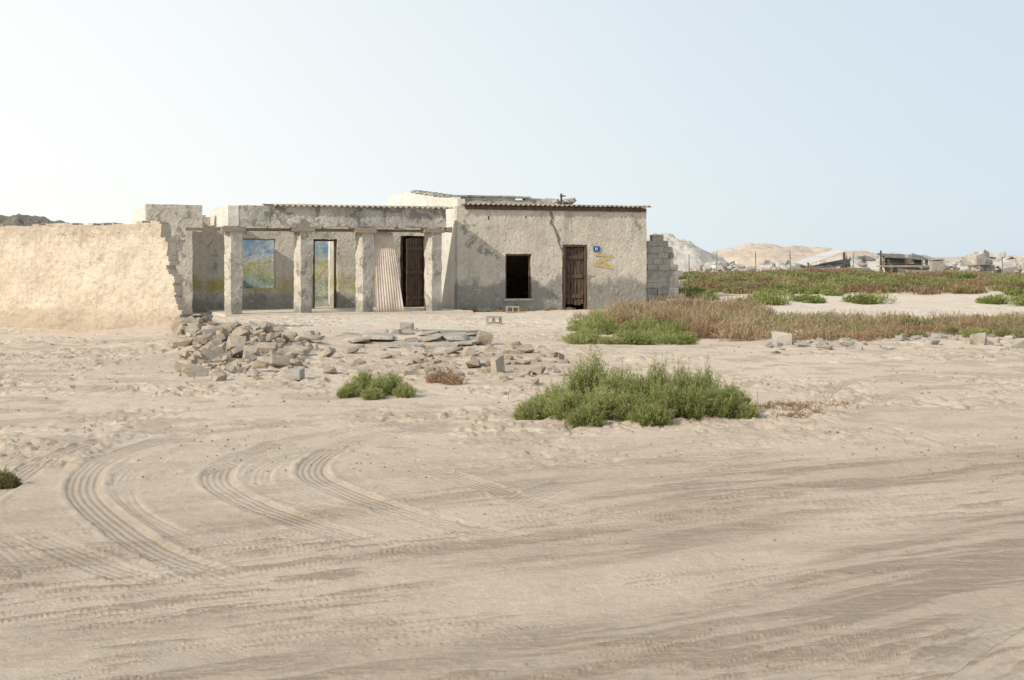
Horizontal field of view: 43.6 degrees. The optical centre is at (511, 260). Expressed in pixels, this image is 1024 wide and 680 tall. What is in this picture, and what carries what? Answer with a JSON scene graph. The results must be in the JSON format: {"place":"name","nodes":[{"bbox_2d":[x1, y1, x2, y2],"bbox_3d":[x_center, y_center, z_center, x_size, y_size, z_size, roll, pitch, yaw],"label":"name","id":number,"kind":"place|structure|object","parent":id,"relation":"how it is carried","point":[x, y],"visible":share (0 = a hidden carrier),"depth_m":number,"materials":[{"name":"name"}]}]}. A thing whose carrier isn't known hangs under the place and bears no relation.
{"place":"outdoors","nodes":[
{"label":"outdoors","id":0,"kind":"place"},
{"bbox_2d":[461,197,554,203],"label":"parapet","id":1,"kind":"structure","parent":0,"point":[502,200],"depth_m":42.02,"materials":[{"name":"paint"}]},
{"bbox_2d":[0,260,1023,679],"bbox_3d":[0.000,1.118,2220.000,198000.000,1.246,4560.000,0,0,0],"label":"ground","id":2,"kind":"structure","parent":0,"point":[398,572],"depth_m":8.02,"materials":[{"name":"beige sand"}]},
{"bbox_2d":[0,465,21,488],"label":"green shrub","id":3,"kind":"object","parent":2,"relation":"on","point":[9,480],"visible":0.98,"depth_m":9.04,"materials":[{"name":"green plant"}]},
{"bbox_2d":[0,214,67,225],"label":"rubble mound","id":4,"kind":"object","parent":2,"relation":"on","point":[22,220],"visible":0.06,"depth_m":63.38,"materials":[{"name":"grey stone"}]},
{"bbox_2d":[0,221,189,330],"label":"boundary wall","id":5,"kind":"structure","parent":2,"relation":"on","point":[89,277],"depth_m":29.06,"materials":[{"name":"paint"}]},
{"bbox_2d":[132,207,144,223],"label":"wall","id":6,"kind":"structure","parent":2,"relation":"on","point":[138,214],"depth_m":39.06,"materials":[{"name":"white paint"}]},
{"bbox_2d":[144,204,201,312],"bbox_3d":[-9.942,0.135,37.590,1.621,3.546,0.331,0,0,-22],"label":"room front","id":7,"kind":"object","parent":2,"relation":"on","point":[179,218],"visible":0.45,"depth_m":37.55,"materials":[{"name":"paint"}]},
{"bbox_2d":[171,312,335,380],"bbox_3d":[-4.716,1.410,24.198,3.326,0.601,14.972,0,0,-15],"label":"rubble pile","id":8,"kind":"object","parent":2,"relation":"on","point":[221,339],"visible":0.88,"depth_m":21.00,"materials":[{"name":"stone"}]},
{"bbox_2d":[243,240,328,306],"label":"mural wall","id":9,"kind":"structure","parent":2,"relation":"on","point":[258,263],"depth_m":42.68,"materials":[{"name":"paint"}]},
{"bbox_2d":[192,215,423,312],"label":"back wall","id":10,"kind":"structure","parent":2,"relation":"on","point":[208,264],"depth_m":40.19,"materials":[{"name":"paint"}]},
{"bbox_2d":[243,238,275,239],"bbox_3d":[-7.917,-0.667,40.100,1.114,0.087,0.208,0,0,-22],"label":"window lintel","id":11,"kind":"structure","parent":10,"relation":"attached to","point":[257,239],"depth_m":39.97,"materials":[{"name":"grey wood"}]},
{"bbox_2d":[313,239,335,308],"bbox_3d":[-6.002,0.468,40.917,0.738,2.270,0.086,0,0,-22],"label":"door frame","id":12,"kind":"object","parent":10,"relation":"attached to","point":[314,240],"visible":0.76,"depth_m":40.92,"materials":[{"name":"brown wood"}]},
{"bbox_2d":[400,237,424,306],"bbox_3d":[-3.256,0.418,41.920,0.836,2.370,0.086,0,0,-22],"label":"veranda door frame","id":13,"kind":"object","parent":10,"relation":"attached to","point":[401,267],"visible":0.5,"depth_m":42.02,"materials":[{"name":"brown wood"}]},
{"bbox_2d":[406,238,422,305],"bbox_3d":[-3.173,0.398,41.831,0.076,2.243,0.720,0,0,43],"label":"plank door","id":14,"kind":"structure","parent":13,"relation":"attached to","point":[414,271],"depth_m":41.83,"materials":[{"name":"brown wood"}]},
{"bbox_2d":[179,320,479,375],"bbox_3d":[-3.679,1.378,23.210,6.177,0.548,12.030,0,0,0],"label":"rubble pile","id":15,"kind":"object","parent":2,"relation":"on","point":[411,342],"visible":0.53,"depth_m":23.54,"materials":[{"name":"concrete"}]},
{"bbox_2d":[330,241,333,306],"bbox_3d":[-5.658,0.300,42.432,0.221,3.216,2.344,0,0,-22],"label":"room partition","id":16,"kind":"object","parent":2,"relation":"on","point":[331,273],"visible":0.14,"depth_m":43.20,"materials":[{"name":"beige paint"}]},
{"bbox_2d":[205,307,472,316],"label":"plinth","id":17,"kind":"structure","parent":2,"relation":"on","point":[334,311],"depth_m":38.14,"materials":[{"name":"concrete"}]},
{"bbox_2d":[224,226,242,313],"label":"pillar","id":18,"kind":"structure","parent":17,"relation":"on","point":[233,293],"depth_m":36.28,"materials":[{"name":"paint"}]},
{"bbox_2d":[210,205,238,227],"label":"side beam","id":19,"kind":"structure","parent":18,"relation":"on","point":[227,215],"depth_m":36.55,"materials":[{"name":"white paint"}]},
{"bbox_2d":[220,226,245,231],"bbox_3d":[-7.918,-0.884,36.331,0.660,0.157,0.364,0,0,-22],"label":"pillar cap","id":20,"kind":"object","parent":18,"relation":"on","point":[227,228],"visible":1,"depth_m":36.18,"materials":[{"name":"beige concrete"}]},
{"bbox_2d":[185,227,420,231],"bbox_3d":[-5.783,-0.885,37.694,7.518,0.090,0.091,0,0,-22],"label":"lintel pole","id":21,"kind":"object","parent":18,"relation":"attached to","point":[287,229],"visible":0.64,"depth_m":37.34,"materials":[{"name":"grey wood"}]},
{"bbox_2d":[294,232,311,312],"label":"pillar","id":22,"kind":"structure","parent":17,"relation":"on","point":[302,272],"depth_m":37.04,"materials":[{"name":"paint"}]},
{"bbox_2d":[290,227,314,231],"bbox_3d":[-6.074,-0.889,37.084,0.670,0.161,0.368,0,0,-21],"label":"pillar cap","id":23,"kind":"object","parent":22,"relation":"on","point":[302,229],"visible":1,"depth_m":36.92,"materials":[{"name":"beige concrete"}]},
{"bbox_2d":[239,205,445,228],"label":"front beam","id":24,"kind":"structure","parent":22,"relation":"on","point":[280,216],"depth_m":37.37,"materials":[{"name":"paint"}]},
{"bbox_2d":[263,204,453,208],"bbox_3d":[-4.570,-1.605,38.167,5.506,0.155,1.457,0,0,-22],"label":"veranda roof edge","id":25,"kind":"object","parent":24,"relation":"on","point":[365,206],"visible":0.94,"depth_m":37.64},
{"bbox_2d":[443,227,451,232],"bbox_3d":[-1.943,-0.921,38.728,0.240,0.174,0.223,0,0,-23],"label":"beam bracket","id":26,"kind":"object","parent":24,"relation":"attached to","point":[448,229],"visible":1,"depth_m":38.65,"materials":[{"name":"grey wood"}]},
{"bbox_2d":[355,227,373,311],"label":"pillar","id":27,"kind":"structure","parent":17,"relation":"on","point":[364,289],"depth_m":37.73,"materials":[{"name":"paint"}]},
{"bbox_2d":[352,227,376,232],"bbox_3d":[-4.360,-0.888,37.770,0.666,0.158,0.369,0,0,-22],"label":"pillar cap","id":28,"kind":"object","parent":27,"relation":"on","point":[367,230],"visible":1,"depth_m":37.62,"materials":[{"name":"beige concrete"}]},
{"bbox_2d":[374,231,403,311],"bbox_3d":[-3.662,0.331,37.997,0.853,2.402,0.395,0,0,-24],"label":"leaning sheet","id":29,"kind":"object","parent":17,"relation":"on","point":[388,290],"visible":1,"depth_m":37.97,"materials":[{"name":"metal"}]},
{"bbox_2d":[424,228,441,310],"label":"pillar","id":30,"kind":"structure","parent":17,"relation":"on","point":[433,272],"depth_m":38.53,"materials":[{"name":"paint"}]},
{"bbox_2d":[421,228,444,232],"bbox_3d":[-2.378,-0.889,38.571,0.667,0.153,0.371,0,0,-21],"label":"pillar cap","id":31,"kind":"object","parent":30,"relation":"on","point":[424,230],"visible":1,"depth_m":38.40,"materials":[{"name":"beige concrete"}]},
{"bbox_2d":[284,322,413,379],"bbox_3d":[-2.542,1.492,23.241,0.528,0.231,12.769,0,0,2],"label":"cinder block","id":32,"kind":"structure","parent":2,"relation":"on","point":[295,373],"depth_m":16.94,"materials":[{"name":"grey concrete"}]},
{"bbox_2d":[336,369,417,399],"bbox_3d":[-1.612,1.446,14.924,0.885,0.352,0.825,0,0,-31],"label":"green shrub","id":33,"kind":"object","parent":2,"relation":"on","point":[365,386],"visible":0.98,"depth_m":14.86,"materials":[{"name":"green plant"}]},
{"bbox_2d":[400,236,409,305],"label":"room rear wall","id":34,"kind":"structure","parent":2,"relation":"on","point":[404,238],"depth_m":44.46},
{"bbox_2d":[388,191,460,308],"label":"side wall","id":35,"kind":"structure","parent":2,"relation":"on","point":[448,252],"depth_m":41.05,"materials":[{"name":"white paint"}]},
{"bbox_2d":[323,330,568,387],"bbox_3d":[-1.004,1.491,20.740,3.797,0.348,9.702,0,0,0],"label":"rubble pile","id":36,"kind":"object","parent":2,"relation":"on","point":[496,364],"visible":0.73,"depth_m":19.90,"materials":[{"name":"stone"}]},
{"bbox_2d":[486,316,501,323],"bbox_3d":[-0.463,1.536,32.877,0.403,0.205,0.205,0,0,-11],"label":"cement block","id":37,"kind":"object","parent":2,"relation":"on","point":[493,319],"depth_m":32.79,"materials":[{"name":"grey concrete"}]},
{"bbox_2d":[506,306,518,312],"bbox_3d":[0.016,1.516,39.433,0.406,0.202,0.204,0,0,-6],"label":"cement block","id":38,"kind":"object","parent":2,"relation":"on","point":[512,311],"depth_m":39.33,"materials":[{"name":"grey concrete"}]},
{"bbox_2d":[506,256,528,298],"bbox_3d":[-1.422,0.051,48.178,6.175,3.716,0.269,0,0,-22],"label":"window","id":39,"kind":"structure","parent":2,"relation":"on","point":[516,276],"depth_m":48.70,"materials":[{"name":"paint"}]},
{"bbox_2d":[423,305,637,384],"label":"dry weeds","id":40,"kind":"object","parent":2,"relation":"on","point":[449,377],"visible":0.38,"depth_m":16.68,"materials":[{"name":"brown plant"}]},
{"bbox_2d":[454,206,646,311],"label":"facade wall","id":41,"kind":"structure","parent":2,"relation":"on","point":[486,241],"depth_m":41.12,"materials":[{"name":"paint"}]},
{"bbox_2d":[455,199,464,205],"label":"side wall top","id":42,"kind":"structure","parent":41,"relation":"on","point":[458,202],"depth_m":40.06,"materials":[{"name":"white paint"}]},
{"bbox_2d":[505,254,530,297],"bbox_3d":[0.180,0.505,40.887,0.921,1.435,0.077,0,0,-22],"label":"window frame","id":43,"kind":"object","parent":41,"relation":"attached to","point":[529,255],"visible":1,"depth_m":41.01,"materials":[{"name":"wood"}]},
{"bbox_2d":[503,298,534,300],"bbox_3d":[0.214,1.258,40.801,1.072,0.078,0.151,0,0,-22],"label":"window sill","id":44,"kind":"structure","parent":41,"relation":"attached to","point":[521,299],"depth_m":40.77,"materials":[{"name":"grey concrete"}]},
{"bbox_2d":[465,205,645,211],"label":"eave beam","id":45,"kind":"structure","parent":41,"relation":"attached to","point":[556,208],"depth_m":41.21,"materials":[{"name":"brown wood"}]},
{"bbox_2d":[460,203,650,207],"bbox_3d":[0.072,-1.889,44.772,6.689,0.335,7.886,0,0,-22],"label":"roof sheet","id":46,"kind":"object","parent":41,"relation":"on","point":[555,205],"visible":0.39,"depth_m":41.27,"materials":[{"name":"grey metal"}]},
{"bbox_2d":[410,190,530,198],"bbox_3d":[-1.459,-2.226,43.355,3.070,0.359,3.571,0,0,-22],"label":"parapet coping","id":47,"kind":"object","parent":46,"relation":"on","point":[433,193],"visible":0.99,"depth_m":41.96,"materials":[{"name":"grey concrete"}]},
{"bbox_2d":[552,198,575,204],"bbox_3d":[1.805,-1.929,42.180,0.832,0.226,0.772,0,0,20],"label":"roof debris","id":48,"kind":"object","parent":46,"relation":"on","point":[568,201],"visible":0.94,"depth_m":41.96,"materials":[{"name":"stone"}]},
{"bbox_2d":[550,212,563,256],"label":"wall crack","id":49,"kind":"structure","parent":41,"relation":"attached to","point":[551,222],"depth_m":41.24,"materials":[{"name":"grey concrete"}]},
{"bbox_2d":[562,245,586,309],"bbox_3d":[2.028,0.540,41.590,0.890,2.125,0.118,0,0,-22],"label":"door frame","id":50,"kind":"object","parent":41,"relation":"attached to","point":[585,276],"visible":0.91,"depth_m":41.65,"materials":[{"name":"brown wood"}]},
{"bbox_2d":[565,247,583,304],"bbox_3d":[2.010,0.521,41.659,0.665,1.893,0.077,0,0,-15],"label":"plank door","id":51,"kind":"structure","parent":50,"relation":"attached to","point":[575,254],"depth_m":41.65,"materials":[{"name":"brown wood"}]},
{"bbox_2d":[593,246,599,250],"bbox_3d":[2.761,-0.368,41.772,0.220,0.170,0.018,0,0,-22],"label":"number plaque","id":52,"kind":"object","parent":41,"relation":"attached to","point":[597,248],"visible":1,"depth_m":41.76,"materials":[{"name":"blue metal"}]},
{"bbox_2d":[594,254,611,267],"bbox_3d":[2.979,0.029,41.860,0.666,0.440,0.003,0,0,-22],"label":"yellow painted mark","id":53,"kind":"object","parent":41,"relation":"attached to","point":[602,260],"visible":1,"depth_m":41.87,"materials":[{"name":"paint"}]},
{"bbox_2d":[497,330,762,428],"bbox_3d":[1.312,1.182,13.015,2.154,0.885,2.350,0,0,40],"label":"green shrub","id":54,"kind":"object","parent":2,"relation":"on","point":[594,396],"visible":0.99,"depth_m":12.76,"materials":[{"name":"green plant"}]},
{"bbox_2d":[646,234,683,300],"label":"blocks","id":55,"kind":"structure","parent":2,"relation":"on","point":[663,272],"depth_m":43.09,"materials":[{"name":"grey concrete"}]},
{"bbox_2d":[646,298,703,302],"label":"fallen pieces","id":56,"kind":"object","parent":2,"relation":"on","point":[673,299],"visible":0.07,"depth_m":42.72,"materials":[{"name":"grey concrete"}]},
{"bbox_2d":[647,233,733,269],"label":"spoil heap hill","id":57,"kind":"structure","parent":2,"relation":"on","point":[688,253],"depth_m":83.66,"materials":[{"name":"beige sand"}]},
{"bbox_2d":[557,307,1023,344],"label":"green scrub","id":58,"kind":"object","parent":2,"relation":"on","point":[649,331],"visible":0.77,"depth_m":26.85,"materials":[{"name":"green plant"}]},
{"bbox_2d":[751,399,863,417],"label":"dry twigs","id":59,"kind":"object","parent":2,"relation":"on","point":[790,404],"visible":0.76,"depth_m":13.72,"materials":[{"name":"brown plant"}]},
{"bbox_2d":[595,285,1023,341],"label":"dry grass","id":60,"kind":"structure","parent":2,"relation":"on","point":[723,319],"depth_m":29.32,"materials":[{"name":"beige plant"}]},
{"bbox_2d":[678,269,1023,306],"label":"green scrub","id":61,"kind":"object","parent":2,"relation":"on","point":[767,295],"visible":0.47,"depth_m":46.66,"materials":[{"name":"green plant"}]},
{"bbox_2d":[678,265,1023,294],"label":"desert scrub","id":62,"kind":"object","parent":2,"relation":"on","point":[935,282],"visible":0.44,"depth_m":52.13,"materials":[{"name":"green plant"}]},
{"bbox_2d":[689,251,1019,274],"bbox_3d":[16.657,0.416,58.026,17.315,1.650,1.576,0,0,0],"label":"wire fence","id":63,"kind":"object","parent":2,"relation":"on","point":[716,262],"visible":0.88,"depth_m":57.99,"materials":[{"name":"grey metal"}]},
{"bbox_2d":[694,249,1023,273],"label":"concrete debris","id":64,"kind":"object","parent":2,"relation":"on","point":[984,260],"visible":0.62,"depth_m":66.13,"materials":[{"name":"grey concrete"}]},
{"bbox_2d":[795,249,956,272],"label":"collapsed shed","id":65,"kind":"structure","parent":2,"relation":"on","point":[891,265],"depth_m":64.30,"materials":[{"name":"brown concrete"}]},
{"bbox_2d":[764,330,1023,353],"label":"rubble row","id":66,"kind":"object","parent":2,"relation":"on","point":[778,339],"visible":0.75,"depth_m":24.46,"materials":[{"name":"concrete"}]},
{"bbox_2d":[929,260,943,272],"bbox_3d":[20.639,0.542,62.249,0.544,1.068,0.528,0,0,0],"label":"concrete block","id":67,"kind":"object","parent":2,"relation":"on","point":[935,265],"visible":0.48,"depth_m":62.00,"materials":[{"name":"concrete"}]},
{"bbox_2d":[0,0,1023,259],"label":"sky","id":68,"kind":"structure","parent":0,"point":[872,126],"materials":[{"name":"blue"}]},
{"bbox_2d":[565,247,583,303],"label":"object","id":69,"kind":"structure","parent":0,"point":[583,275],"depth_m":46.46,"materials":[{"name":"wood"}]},
{"bbox_2d":[711,243,832,263],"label":"sand hill","id":70,"kind":"structure","parent":0,"point":[765,251],"depth_m":227.59,"materials":[{"name":"beige sand"}]},
{"bbox_2d":[826,250,879,261],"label":"sand hill","id":71,"kind":"structure","parent":0,"point":[857,253],"depth_m":226.84,"materials":[{"name":"beige sand"}]},
{"bbox_2d":[932,257,961,258],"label":"sand hill","id":72,"kind":"structure","parent":0,"point":[947,257],"depth_m":328.91,"materials":[{"name":"beige sand"}]},
{"bbox_2d":[941,259,1001,262],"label":"sand hill","id":73,"kind":"structure","parent":0,"point":[962,260],"depth_m":206.30,"materials":[{"name":"beige sand"}]}
]}

